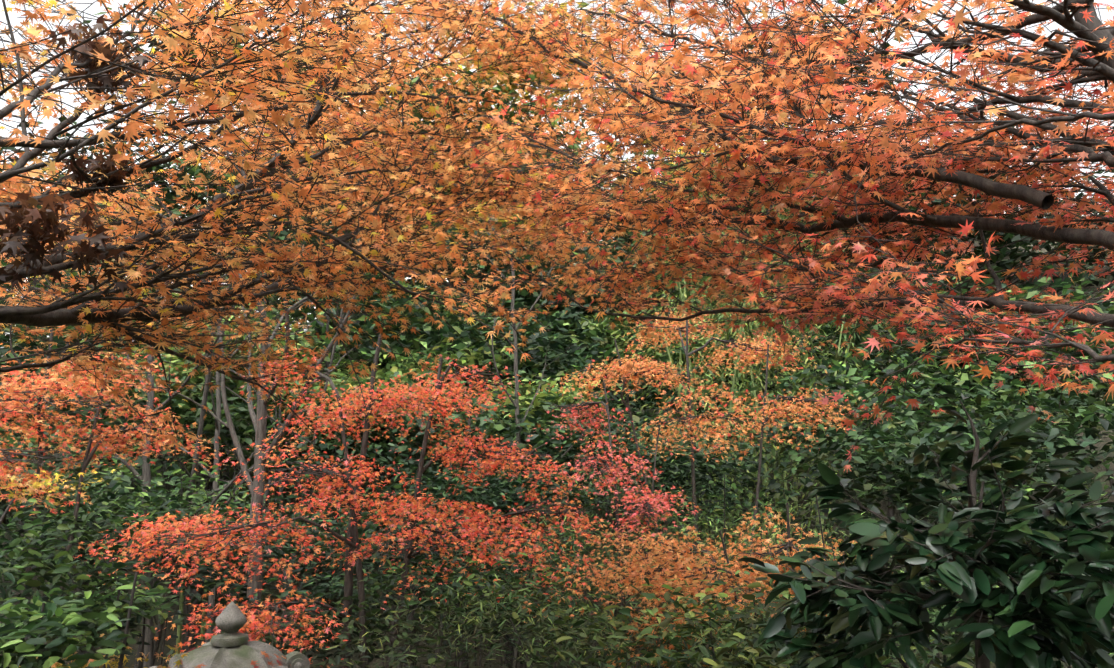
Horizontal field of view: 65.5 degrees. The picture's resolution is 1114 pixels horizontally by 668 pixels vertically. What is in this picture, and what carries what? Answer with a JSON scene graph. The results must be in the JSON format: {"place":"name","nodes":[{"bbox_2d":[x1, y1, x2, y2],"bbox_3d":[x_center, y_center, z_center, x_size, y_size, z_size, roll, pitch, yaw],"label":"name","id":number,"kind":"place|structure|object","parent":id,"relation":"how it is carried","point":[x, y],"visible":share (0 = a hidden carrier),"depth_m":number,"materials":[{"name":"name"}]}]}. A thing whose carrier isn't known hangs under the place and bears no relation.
{"place":"outdoors","nodes":[
{"label":"outdoors","id":0,"kind":"place"},
{"bbox_2d":[0,0,696,448],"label":"maple","id":1,"kind":"object","parent":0,"point":[200,102],"depth_m":3.17,"materials":[{"name":"orange plant"}]},
{"bbox_2d":[0,14,151,295],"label":"dead leaves","id":2,"kind":"object","parent":1,"relation":"attached to","point":[46,215],"visible":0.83,"depth_m":2.36,"materials":[{"name":"brown plant"}]},
{"bbox_2d":[0,215,1113,667],"bbox_3d":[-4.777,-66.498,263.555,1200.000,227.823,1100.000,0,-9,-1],"label":"terrain","id":3,"kind":"structure","parent":0,"point":[172,629],"depth_m":19.59,"materials":[{"name":"plant"}]},
{"bbox_2d":[0,469,197,667],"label":"yellow leaves","id":4,"kind":"object","parent":3,"relation":"on","point":[46,483],"visible":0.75,"depth_m":4.96,"materials":[{"name":"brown plant"}]},
{"bbox_2d":[0,329,225,667],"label":"maple","id":5,"kind":"object","parent":3,"relation":"on","point":[81,391],"depth_m":6.98,"materials":[{"name":"orange plant"}]},
{"bbox_2d":[2,186,297,667],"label":"tree","id":6,"kind":"object","parent":3,"relation":"on","point":[146,477],"visible":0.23,"depth_m":9.84,"materials":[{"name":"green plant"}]},
{"bbox_2d":[120,246,325,642],"bbox_3d":[-4.873,2.770,11.815,3.032,8.879,2.631,-7,-12,39],"label":"tree","id":7,"kind":"object","parent":3,"relation":"on","point":[217,413],"visible":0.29,"depth_m":12.02,"materials":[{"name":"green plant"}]},
{"bbox_2d":[149,601,309,667],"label":"stone lantern","id":8,"kind":"object","parent":3,"relation":"on","point":[230,647],"visible":1,"depth_m":4.67,"materials":[{"name":"stone"}]},
{"bbox_2d":[176,647,288,667],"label":"lantern leaves","id":9,"kind":"object","parent":8,"relation":"attached to","point":[252,662],"visible":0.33,"depth_m":4.64,"materials":[{"name":"orange plant"}]},
{"bbox_2d":[138,162,410,633],"bbox_3d":[-2.678,1.729,7.802,2.360,5.902,2.555,6,-11,-33],"label":"tree","id":10,"kind":"object","parent":3,"relation":"on","point":[259,425],"visible":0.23,"depth_m":7.59,"materials":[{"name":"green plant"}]},
{"bbox_2d":[104,102,560,667],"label":"thin trunks","id":11,"kind":"object","parent":3,"relation":"on","point":[194,468],"visible":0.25,"depth_m":13.77,"materials":[{"name":"grey plant"}]},
{"bbox_2d":[73,334,700,667],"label":"maple","id":12,"kind":"object","parent":3,"relation":"on","point":[399,510],"depth_m":6.86,"materials":[{"name":"plant"}]},
{"bbox_2d":[175,132,856,654],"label":"bamboo culms","id":13,"kind":"object","parent":3,"relation":"on","point":[749,438],"visible":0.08,"depth_m":18.41,"materials":[{"name":"green plant"}]},
{"bbox_2d":[128,109,910,598],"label":"bamboo leaves","id":14,"kind":"object","parent":13,"relation":"on","point":[752,369],"visible":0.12,"depth_m":17.78,"materials":[{"name":"green plant"}]},
{"bbox_2d":[0,0,1065,276],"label":"tree","id":15,"kind":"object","parent":3,"relation":"on","point":[440,80],"visible":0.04,"depth_m":41.31,"materials":[{"name":"orange plant"}]},
{"bbox_2d":[452,217,618,667],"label":"tree","id":16,"kind":"object","parent":3,"relation":"on","point":[515,402],"visible":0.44,"depth_m":13.97,"materials":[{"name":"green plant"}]},
{"bbox_2d":[0,0,1113,559],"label":"hill foliage","id":17,"kind":"object","parent":3,"relation":"on","point":[896,432],"visible":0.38,"depth_m":16.28,"materials":[{"name":"green plant"}]},
{"bbox_2d":[0,387,1113,667],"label":"undergrowth","id":18,"kind":"object","parent":3,"relation":"on","point":[68,619],"visible":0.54,"depth_m":6.91,"materials":[{"name":"green plant"}]},
{"bbox_2d":[0,104,1113,667],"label":"trunks","id":19,"kind":"object","parent":3,"relation":"on","point":[414,646],"visible":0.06,"depth_m":14.30,"materials":[{"name":"brown wood"}]},
{"bbox_2d":[525,381,700,667],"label":"maple","id":20,"kind":"object","parent":3,"relation":"on","point":[637,499],"depth_m":8.77,"materials":[{"name":"red plant"}]},
{"bbox_2d":[310,443,995,667],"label":"bush","id":21,"kind":"object","parent":3,"relation":"on","point":[546,640],"visible":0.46,"depth_m":5.99,"materials":[{"name":"green plant"}]},
{"bbox_2d":[519,503,872,667],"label":"maple","id":22,"kind":"object","parent":3,"relation":"on","point":[636,569],"depth_m":6.00,"materials":[{"name":"orange plant"}]},
{"bbox_2d":[535,311,886,665],"bbox_3d":[1.632,2.671,9.627,3.768,6.225,2.597,0,-9,-1],"label":"maple","id":23,"kind":"object","parent":3,"relation":"on","point":[623,367],"depth_m":9.65,"materials":[{"name":"orange plant"}]},
{"bbox_2d":[739,385,1113,667],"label":"evergreen shrub","id":24,"kind":"object","parent":3,"relation":"on","point":[1066,604],"depth_m":2.36,"materials":[{"name":"green plant"}]},
{"bbox_2d":[0,0,1113,242],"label":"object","id":25,"kind":"object","parent":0,"point":[966,40],"depth_m":3.12,"materials":[{"name":"orange plant"}]},
{"bbox_2d":[0,0,1113,375],"label":"sky","id":26,"kind":"structure","parent":0,"point":[95,8],"materials":[{"name":"white"}]},
{"bbox_2d":[145,0,1113,471],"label":"maple","id":27,"kind":"object","parent":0,"point":[849,108],"depth_m":3.12,"materials":[{"name":"orange plant"}]}
]}

